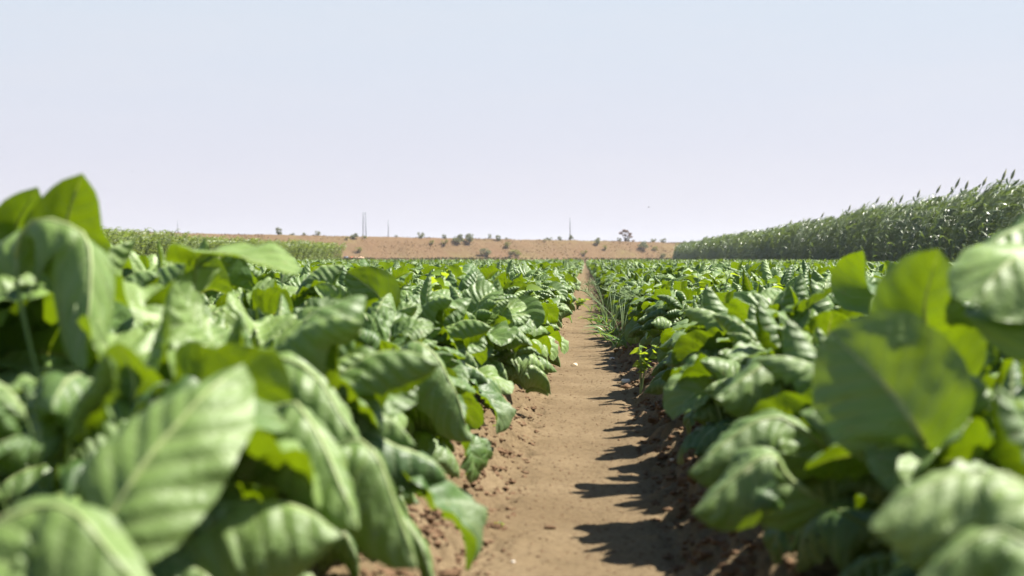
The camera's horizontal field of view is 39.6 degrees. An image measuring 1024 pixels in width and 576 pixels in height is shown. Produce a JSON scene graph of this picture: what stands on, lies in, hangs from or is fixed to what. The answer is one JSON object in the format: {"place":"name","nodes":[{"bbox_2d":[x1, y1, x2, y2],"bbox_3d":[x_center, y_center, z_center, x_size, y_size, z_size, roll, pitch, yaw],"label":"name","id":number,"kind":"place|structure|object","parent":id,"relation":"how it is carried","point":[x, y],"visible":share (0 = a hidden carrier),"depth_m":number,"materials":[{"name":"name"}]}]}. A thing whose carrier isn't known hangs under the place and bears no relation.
{"place":"outdoors","nodes":[
{"label":"outdoors","id":0,"kind":"place"},
{"bbox_2d":[116,232,678,258],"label":"embankment","id":1,"kind":"structure","parent":0,"point":[461,250],"depth_m":243.94,"materials":[{"name":"brown soil"}]},
{"bbox_2d":[138,231,679,258],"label":"dry grass","id":2,"kind":"structure","parent":1,"relation":"on","point":[647,253],"depth_m":247.94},
{"bbox_2d":[146,259,664,569],"bbox_3d":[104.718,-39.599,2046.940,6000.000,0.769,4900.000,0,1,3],"label":"ground","id":3,"kind":"structure","parent":0,"point":[506,259],"depth_m":182.69,"materials":[{"name":"soil"}]},
{"bbox_2d":[0,187,79,463],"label":"crop plant","id":4,"kind":"object","parent":3,"relation":"on","point":[16,208],"visible":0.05,"depth_m":1.76,"materials":[{"name":"green plant"}]},
{"bbox_2d":[0,272,91,515],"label":"crop plant","id":5,"kind":"object","parent":3,"relation":"on","point":[43,327],"visible":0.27,"depth_m":1.70,"materials":[{"name":"green plant"}]},
{"bbox_2d":[72,239,159,368],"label":"crop plant","id":6,"kind":"object","parent":3,"relation":"on","point":[123,320],"visible":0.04,"depth_m":2.21,"materials":[{"name":"green plant"}]},
{"bbox_2d":[0,354,358,575],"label":"crop plant","id":7,"kind":"object","parent":3,"relation":"on","point":[166,467],"visible":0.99,"depth_m":1.15,"materials":[{"name":"green plant"}]},
{"bbox_2d":[120,239,244,319],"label":"crop plant","id":8,"kind":"object","parent":3,"relation":"on","point":[220,282],"visible":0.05,"depth_m":2.70,"materials":[{"name":"green plant"}]},
{"bbox_2d":[147,263,225,327],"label":"crop plant","id":9,"kind":"object","parent":3,"relation":"on","point":[167,274],"visible":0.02,"depth_m":2.45,"materials":[{"name":"green plant"}]},
{"bbox_2d":[109,238,273,316],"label":"crop plant","id":10,"kind":"object","parent":3,"relation":"on","point":[238,270],"visible":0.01,"depth_m":3.04,"materials":[{"name":"green plant"}]},
{"bbox_2d":[0,217,416,575],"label":"crop plant","id":11,"kind":"object","parent":3,"relation":"on","point":[73,263],"visible":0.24,"depth_m":1.40,"materials":[{"name":"green plant"}]},
{"bbox_2d":[208,292,226,307],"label":"crop plant","id":12,"kind":"object","parent":3,"relation":"on","point":[220,300],"visible":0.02,"depth_m":3.72,"materials":[{"name":"green plant"}]},
{"bbox_2d":[102,226,346,259],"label":"tall crop","id":13,"kind":"object","parent":3,"relation":"on","point":[297,250],"visible":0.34,"depth_m":58.70,"materials":[{"name":"green plant"}]},
{"bbox_2d":[165,242,302,348],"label":"crop plant","id":14,"kind":"object","parent":3,"relation":"on","point":[263,330],"visible":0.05,"depth_m":2.07,"materials":[{"name":"green plant"}]},
{"bbox_2d":[0,173,487,575],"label":"crop plant","id":15,"kind":"object","parent":3,"relation":"on","point":[345,385],"visible":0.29,"depth_m":1.69,"materials":[{"name":"green plant"}]},
{"bbox_2d":[209,277,293,314],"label":"crop plant","id":16,"kind":"object","parent":3,"relation":"on","point":[264,295],"visible":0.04,"depth_m":3.12,"materials":[{"name":"green plant"}]},
{"bbox_2d":[226,257,343,315],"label":"crop plant","id":17,"kind":"object","parent":3,"relation":"on","point":[303,293],"visible":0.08,"depth_m":3.43,"materials":[{"name":"green plant"}]},
{"bbox_2d":[277,274,308,287],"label":"crop plant","id":18,"kind":"object","parent":3,"relation":"on","point":[296,282],"visible":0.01,"depth_m":5.03,"materials":[{"name":"green plant"}]},
{"bbox_2d":[290,264,310,280],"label":"crop plant","id":19,"kind":"object","parent":3,"relation":"on","point":[306,269],"visible":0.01,"depth_m":5.48,"materials":[{"name":"green plant"}]},
{"bbox_2d":[211,324,419,514],"bbox_3d":[-0.325,0.224,2.158,0.372,0.338,0.457,0,1,-2],"label":"crop plant","id":20,"kind":"object","parent":3,"relation":"on","point":[401,419],"visible":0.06,"depth_m":2.14,"materials":[{"name":"green plant"}]},
{"bbox_2d":[225,294,472,442],"bbox_3d":[-0.353,0.202,2.383,0.523,0.368,0.483,-5,7,-32],"label":"crop plant","id":21,"kind":"object","parent":3,"relation":"on","point":[438,404],"visible":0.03,"depth_m":2.43,"materials":[{"name":"green plant"}]},
{"bbox_2d":[339,258,415,301],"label":"crop plant","id":22,"kind":"object","parent":3,"relation":"on","point":[405,279],"visible":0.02,"depth_m":4.51,"materials":[{"name":"green plant"}]},
{"bbox_2d":[315,282,483,429],"bbox_3d":[-0.329,0.191,2.996,0.353,0.379,0.469,-3,9,-40],"label":"crop plant","id":23,"kind":"object","parent":3,"relation":"on","point":[474,418],"visible":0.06,"depth_m":3.02,"materials":[{"name":"green plant"}]},
{"bbox_2d":[392,266,412,294],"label":"crop plant","id":24,"kind":"object","parent":3,"relation":"on","point":[399,273],"visible":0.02,"depth_m":5.02,"materials":[{"name":"green plant"}]},
{"bbox_2d":[344,266,477,401],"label":"crop plant","id":25,"kind":"object","parent":3,"relation":"on","point":[372,284],"visible":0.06,"depth_m":3.21,"materials":[{"name":"green plant"}]},
{"bbox_2d":[355,307,493,483],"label":"crop plant","id":26,"kind":"object","parent":3,"relation":"on","point":[388,329],"visible":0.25,"depth_m":2.69,"materials":[{"name":"green plant"}]},
{"bbox_2d":[344,281,515,433],"bbox_3d":[-0.254,0.177,3.451,0.539,0.397,0.497,9,-1,16],"label":"crop plant","id":27,"kind":"object","parent":3,"relation":"on","point":[466,338],"visible":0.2,"depth_m":3.40,"materials":[{"name":"green plant"}]},
{"bbox_2d":[431,267,462,290],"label":"weed","id":28,"kind":"object","parent":3,"relation":"on","point":[436,286],"visible":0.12,"depth_m":4.90,"materials":[{"name":"plant"}]},
{"bbox_2d":[406,275,513,394],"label":"crop plant","id":29,"kind":"object","parent":3,"relation":"on","point":[487,369],"visible":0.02,"depth_m":3.75,"materials":[{"name":"green plant"}]},
{"bbox_2d":[435,270,541,384],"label":"crop plant","id":30,"kind":"object","parent":3,"relation":"on","point":[514,305],"visible":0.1,"depth_m":4.22,"materials":[{"name":"green plant"}]},
{"bbox_2d":[479,265,509,279],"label":"crop plant","id":31,"kind":"object","parent":3,"relation":"on","point":[490,271],"visible":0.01,"depth_m":6.18,"materials":[{"name":"green plant"}]},
{"bbox_2d":[325,257,670,261],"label":"bank weeds","id":32,"kind":"object","parent":3,"relation":"on","point":[455,258],"visible":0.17,"depth_m":183.79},
{"bbox_2d":[446,263,556,372],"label":"crop plant","id":33,"kind":"object","parent":3,"relation":"on","point":[534,309],"visible":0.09,"depth_m":4.42,"materials":[{"name":"green plant"}]},
{"bbox_2d":[501,259,540,294],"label":"crop plant","id":34,"kind":"object","parent":3,"relation":"on","point":[511,269],"depth_m":7.45,"materials":[{"name":"green plant"}]},
{"bbox_2d":[501,264,561,322],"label":"crop plant","id":35,"kind":"object","parent":3,"relation":"on","point":[525,270],"visible":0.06,"depth_m":8.31,"materials":[{"name":"green plant"}]},
{"bbox_2d":[526,284,542,296],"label":"plant","id":36,"kind":"object","parent":3,"relation":"on","point":[533,287],"depth_m":6.35,"materials":[{"name":"green plant"}]},
{"bbox_2d":[122,258,952,285],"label":"leafy crop","id":37,"kind":"object","parent":3,"relation":"on","point":[598,268],"visible":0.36,"depth_m":19.21,"materials":[{"name":"green plant"}]},
{"bbox_2d":[527,276,551,302],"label":"crop plant","id":38,"kind":"object","parent":3,"relation":"on","point":[545,296],"depth_m":7.63,"materials":[{"name":"green plant"}]},
{"bbox_2d":[513,261,572,318],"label":"crop plant","id":39,"kind":"object","parent":3,"relation":"on","point":[558,287],"visible":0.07,"depth_m":8.78,"materials":[{"name":"green plant"}]},
{"bbox_2d":[606,268,643,299],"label":"crop plant","id":40,"kind":"object","parent":3,"relation":"on","point":[638,271],"visible":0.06,"depth_m":12.19,"materials":[{"name":"green plant"}]},
{"bbox_2d":[616,281,651,310],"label":"crop plant","id":41,"kind":"object","parent":3,"relation":"on","point":[626,303],"visible":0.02,"depth_m":8.62,"materials":[{"name":"green plant"}]},
{"bbox_2d":[624,282,653,320],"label":"crop plant","id":42,"kind":"object","parent":3,"relation":"on","point":[642,290],"visible":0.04,"depth_m":7.90,"materials":[{"name":"green plant"}]},
{"bbox_2d":[630,343,658,393],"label":"weed","id":43,"kind":"object","parent":3,"relation":"on","point":[637,364],"visible":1,"depth_m":4.99,"materials":[{"name":"green plant"}]},
{"bbox_2d":[623,278,665,314],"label":"crop plant","id":44,"kind":"object","parent":3,"relation":"on","point":[650,279],"visible":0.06,"depth_m":8.27,"materials":[{"name":"green plant"}]},
{"bbox_2d":[624,276,686,343],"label":"crop plant","id":45,"kind":"object","parent":3,"relation":"on","point":[638,309],"visible":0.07,"depth_m":6.91,"materials":[{"name":"green plant"}]},
{"bbox_2d":[627,279,700,349],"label":"crop plant","id":46,"kind":"object","parent":3,"relation":"on","point":[647,307],"visible":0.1,"depth_m":6.45,"materials":[{"name":"green plant"}]},
{"bbox_2d":[632,283,703,342],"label":"crop plant","id":47,"kind":"object","parent":3,"relation":"on","point":[652,298],"visible":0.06,"depth_m":6.69,"materials":[{"name":"green plant"}]},
{"bbox_2d":[651,265,689,276],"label":"crop plant","id":48,"kind":"object","parent":3,"relation":"on","point":[668,270],"visible":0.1,"depth_m":11.19,"materials":[{"name":"green plant"}]},
{"bbox_2d":[639,287,702,362],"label":"crop plant","id":49,"kind":"object","parent":3,"relation":"on","point":[659,321],"visible":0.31,"depth_m":5.19,"materials":[{"name":"green plant"}]},
{"bbox_2d":[645,288,699,338],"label":"crop plant","id":50,"kind":"object","parent":3,"relation":"on","point":[690,294],"visible":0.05,"depth_m":5.39,"materials":[{"name":"green plant"}]},
{"bbox_2d":[651,300,698,375],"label":"crop plant","id":51,"kind":"object","parent":3,"relation":"on","point":[660,367],"visible":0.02,"depth_m":4.68,"materials":[{"name":"green plant"}]},
{"bbox_2d":[644,302,727,394],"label":"crop plant","id":52,"kind":"object","parent":3,"relation":"on","point":[655,387],"visible":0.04,"depth_m":3.77,"materials":[{"name":"green plant"}]},
{"bbox_2d":[650,288,733,383],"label":"crop plant","id":53,"kind":"object","parent":3,"relation":"on","point":[666,339],"visible":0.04,"depth_m":4.19,"materials":[{"name":"green plant"}]},
{"bbox_2d":[681,265,714,287],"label":"crop plant","id":54,"kind":"object","parent":3,"relation":"on","point":[688,271],"visible":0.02,"depth_m":9.22,"materials":[{"name":"green plant"}]},
{"bbox_2d":[684,270,720,287],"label":"crop plant","id":55,"kind":"object","parent":3,"relation":"on","point":[691,282],"visible":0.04,"depth_m":8.67,"materials":[{"name":"green plant"}]},
{"bbox_2d":[657,285,757,362],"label":"crop plant","id":56,"kind":"object","parent":3,"relation":"on","point":[661,355],"visible":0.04,"depth_m":4.88,"materials":[{"name":"green plant"}]},
{"bbox_2d":[667,291,748,365],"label":"crop plant","id":57,"kind":"object","parent":3,"relation":"on","point":[742,296],"visible":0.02,"depth_m":4.44,"materials":[{"name":"green plant"}]},
{"bbox_2d":[699,279,723,288],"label":"crop plant","id":58,"kind":"object","parent":3,"relation":"on","point":[704,283],"visible":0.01,"depth_m":7.38,"materials":[{"name":"green plant"}]},
{"bbox_2d":[688,269,741,295],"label":"plant","id":59,"kind":"object","parent":3,"relation":"on","point":[723,278],"visible":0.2,"depth_m":6.24,"materials":[{"name":"green plant"}]},
{"bbox_2d":[691,270,742,288],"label":"crop plant","id":60,"kind":"object","parent":3,"relation":"on","point":[715,274],"visible":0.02,"depth_m":7.66,"materials":[{"name":"green plant"}]},
{"bbox_2d":[711,264,760,291],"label":"crop plant","id":61,"kind":"object","parent":3,"relation":"on","point":[735,277],"visible":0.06,"depth_m":6.92,"materials":[{"name":"green plant"}]},
{"bbox_2d":[693,304,782,423],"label":"crop plant","id":62,"kind":"object","parent":3,"relation":"on","point":[750,322],"visible":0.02,"depth_m":2.95,"materials":[{"name":"green plant"}]},
{"bbox_2d":[665,285,831,434],"bbox_3d":[0.523,0.175,3.213,0.408,0.393,0.466,4,9,40],"label":"crop plant","id":63,"kind":"object","parent":3,"relation":"on","point":[697,340],"visible":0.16,"depth_m":3.12,"materials":[{"name":"green plant"}]},
{"bbox_2d":[725,270,781,291],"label":"crop plant","id":64,"kind":"object","parent":3,"relation":"on","point":[775,272],"visible":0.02,"depth_m":6.73,"materials":[{"name":"green plant"}]},
{"bbox_2d":[731,268,784,291],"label":"crop plant","id":65,"kind":"object","parent":3,"relation":"on","point":[748,284],"visible":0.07,"depth_m":5.47,"materials":[{"name":"green plant"}]},
{"bbox_2d":[715,319,815,564],"bbox_3d":[0.452,0.211,1.905,0.384,0.370,0.438,2,7,36],"label":"crop plant","id":66,"kind":"object","parent":3,"relation":"on","point":[782,384],"visible":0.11,"depth_m":1.85,"materials":[{"name":"green plant"}]},
{"bbox_2d":[727,273,808,308],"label":"crop plant","id":67,"kind":"object","parent":3,"relation":"on","point":[799,288],"visible":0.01,"depth_m":3.48,"materials":[{"name":"green plant"}]},
{"bbox_2d":[742,264,793,290],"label":"crop plant","id":68,"kind":"object","parent":3,"relation":"on","point":[786,280],"visible":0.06,"depth_m":5.75,"materials":[{"name":"green plant"}]},
{"bbox_2d":[756,259,807,284],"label":"crop plant","id":69,"kind":"object","parent":3,"relation":"on","point":[763,271],"visible":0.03,"depth_m":5.97,"materials":[{"name":"green plant"}]},
{"bbox_2d":[677,251,894,464],"bbox_3d":[0.518,0.160,2.504,0.423,0.451,0.449,0,1,-11],"label":"crop plant","id":70,"kind":"object","parent":3,"relation":"on","point":[852,289],"visible":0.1,"depth_m":2.52,"materials":[{"name":"green plant"}]},
{"bbox_2d":[780,275,831,293],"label":"crop plant","id":71,"kind":"object","parent":3,"relation":"on","point":[824,283],"visible":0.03,"depth_m":4.58,"materials":[{"name":"green plant"}]},
{"bbox_2d":[811,327,825,349],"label":"crop plant","id":72,"kind":"object","parent":3,"relation":"on","point":[818,337],"depth_m":2.22,"materials":[{"name":"green plant"}]},
{"bbox_2d":[811,269,830,281],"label":"crop plant","id":73,"kind":"object","parent":3,"relation":"on","point":[816,276],"visible":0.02,"depth_m":6.03,"materials":[{"name":"green plant"}]},
{"bbox_2d":[809,277,879,313],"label":"crop plant","id":74,"kind":"object","parent":3,"relation":"on","point":[828,302],"visible":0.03,"depth_m":3.46,"materials":[{"name":"green plant"}]},
{"bbox_2d":[688,341,1023,552],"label":"crop plant","id":75,"kind":"object","parent":3,"relation":"on","point":[796,444],"visible":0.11,"depth_m":1.67,"materials":[{"name":"green plant"}]},
{"bbox_2d":[692,213,1023,575],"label":"crop plant","id":76,"kind":"object","parent":3,"relation":"on","point":[902,393],"visible":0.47,"depth_m":1.46,"materials":[{"name":"green plant"}]},
{"bbox_2d":[872,197,894,256],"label":"grass stalk","id":77,"kind":"object","parent":3,"relation":"on","point":[879,216],"depth_m":49.63,"materials":[{"name":"green plant"}]},
{"bbox_2d":[885,195,902,255],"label":"grass stalk","id":78,"kind":"object","parent":3,"relation":"on","point":[901,198],"depth_m":47.50,"materials":[{"name":"green plant"}]},
{"bbox_2d":[903,190,921,255],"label":"grass stalk","id":79,"kind":"object","parent":3,"relation":"on","point":[918,193],"depth_m":44.59,"materials":[{"name":"green plant"}]},
{"bbox_2d":[917,185,940,248],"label":"grass stalk","id":80,"kind":"object","parent":3,"relation":"on","point":[937,191],"depth_m":43.05,"materials":[{"name":"green plant"}]},
{"bbox_2d":[929,188,956,247],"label":"grass stalk","id":81,"kind":"object","parent":3,"relation":"on","point":[948,195],"depth_m":41.40,"materials":[{"name":"green plant"}]},
{"bbox_2d":[870,242,1023,575],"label":"crop plant","id":82,"kind":"object","parent":3,"relation":"on","point":[960,517],"visible":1,"depth_m":0.96,"materials":[{"name":"green plant"}]},
{"bbox_2d":[937,178,959,251],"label":"grass stalk","id":83,"kind":"object","parent":3,"relation":"on","point":[947,209],"depth_m":40.38,"materials":[{"name":"green plant"}]},
{"bbox_2d":[949,180,973,260],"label":"grass stalk","id":84,"kind":"object","parent":3,"relation":"on","point":[966,186],"depth_m":38.98,"materials":[{"name":"green plant"}]},
{"bbox_2d":[962,177,986,248],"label":"grass stalk","id":85,"kind":"object","parent":3,"relation":"on","point":[983,184],"depth_m":37.82,"materials":[{"name":"green plant"}]},
{"bbox_2d":[974,243,1002,376],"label":"crop plant","id":86,"kind":"object","parent":3,"relation":"on","point":[995,370],"depth_m":2.41,"materials":[{"name":"green plant"}]},
{"bbox_2d":[976,180,1003,241],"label":"grass stalk","id":87,"kind":"object","parent":3,"relation":"on","point":[980,231],"depth_m":36.52,"materials":[{"name":"green plant"}]},
{"bbox_2d":[962,301,1020,364],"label":"crop plant","id":88,"kind":"object","parent":3,"relation":"on","point":[968,306],"visible":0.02,"depth_m":2.56,"materials":[{"name":"green plant"}]},
{"bbox_2d":[982,169,1009,238],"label":"grass stalk","id":89,"kind":"object","parent":3,"relation":"on","point":[1003,175],"depth_m":35.76,"materials":[{"name":"green plant"}]},
{"bbox_2d":[997,169,1021,232],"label":"grass stalk","id":90,"kind":"object","parent":3,"relation":"on","point":[1012,174],"depth_m":34.81,"materials":[{"name":"green plant"}]},
{"bbox_2d":[0,0,1023,242],"label":"sky","id":91,"kind":"structure","parent":0,"point":[672,120],"materials":[{"name":"white"}]},
{"bbox_2d":[307,264,840,575],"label":"dirt path","id":92,"kind":"structure","parent":0,"point":[554,545],"depth_m":3.07,"materials":[{"name":"soil"}]},
{"bbox_2d":[433,280,550,408],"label":"crop plant","id":93,"kind":"object","parent":92,"relation":"on","point":[514,351],"visible":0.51,"depth_m":3.92,"materials":[{"name":"green plant"}]},
{"bbox_2d":[503,278,558,374],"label":"crop plant","id":94,"kind":"object","parent":92,"relation":"on","point":[552,346],"visible":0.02,"depth_m":5.09,"materials":[{"name":"green plant"}]},
{"bbox_2d":[508,272,560,330],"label":"crop plant","id":95,"kind":"object","parent":92,"relation":"on","point":[514,278],"visible":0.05,"depth_m":6.49,"materials":[{"name":"green plant"}]},
{"bbox_2d":[511,281,568,366],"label":"crop plant","id":96,"kind":"object","parent":92,"relation":"on","point":[553,314],"visible":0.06,"depth_m":5.50,"materials":[{"name":"green plant"}]},
{"bbox_2d":[529,276,560,326],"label":"crop plant","id":97,"kind":"object","parent":92,"relation":"on","point":[551,300],"visible":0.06,"depth_m":7.88,"materials":[{"name":"green plant"}]},
{"bbox_2d":[527,261,576,307],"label":"crop plant","id":98,"kind":"object","parent":92,"relation":"on","point":[570,298],"visible":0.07,"depth_m":10.27,"materials":[{"name":"green plant"}]},
{"bbox_2d":[537,274,570,327],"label":"crop plant","id":99,"kind":"object","parent":92,"relation":"on","point":[564,311],"visible":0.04,"depth_m":8.48,"materials":[{"name":"green plant"}]},
{"bbox_2d":[553,270,574,312],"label":"crop plant","id":100,"kind":"object","parent":92,"relation":"on","point":[571,306],"visible":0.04,"depth_m":11.28,"materials":[{"name":"green plant"}]},
{"bbox_2d":[556,269,574,302],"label":"crop plant","id":101,"kind":"object","parent":92,"relation":"on","point":[568,277],"visible":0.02,"depth_m":12.62,"materials":[{"name":"green plant"}]},
{"bbox_2d":[320,293,840,575],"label":"soil clods","id":102,"kind":"object","parent":92,"relation":"on","point":[730,569],"visible":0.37,"depth_m":2.73,"materials":[{"name":"soil"}]},
{"bbox_2d":[578,277,627,325],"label":"grass tuft","id":103,"kind":"object","parent":92,"relation":"on","point":[604,319],"visible":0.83,"depth_m":9.85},
{"bbox_2d":[575,281,641,337],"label":"grass tuft","id":104,"kind":"object","parent":92,"relation":"on","point":[613,325],"visible":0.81,"depth_m":8.33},
{"bbox_2d":[582,288,642,348],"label":"grass tuft","id":105,"kind":"object","parent":92,"relation":"on","point":[620,340],"visible":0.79,"depth_m":7.43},
{"bbox_2d":[604,281,623,305],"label":"crop plant","id":106,"kind":"object","parent":92,"relation":"on","point":[611,293],"visible":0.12,"depth_m":11.14,"materials":[{"name":"green plant"}]},
{"bbox_2d":[611,279,654,313],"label":"crop plant","id":107,"kind":"object","parent":92,"relation":"on","point":[622,285],"visible":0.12,"depth_m":9.16,"materials":[{"name":"green plant"}]},
{"bbox_2d":[663,291,863,448],"bbox_3d":[0.477,0.192,2.662,0.417,0.378,0.401,-1,1,-35],"label":"crop plant","id":108,"kind":"object","parent":92,"relation":"on","point":[691,380],"visible":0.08,"depth_m":2.61,"materials":[{"name":"green plant"}]},
{"bbox_2d":[671,179,1023,262],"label":"windbreak grass","id":109,"kind":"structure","parent":0,"point":[767,244],"depth_m":52.14,"materials":[{"name":"green plant"}]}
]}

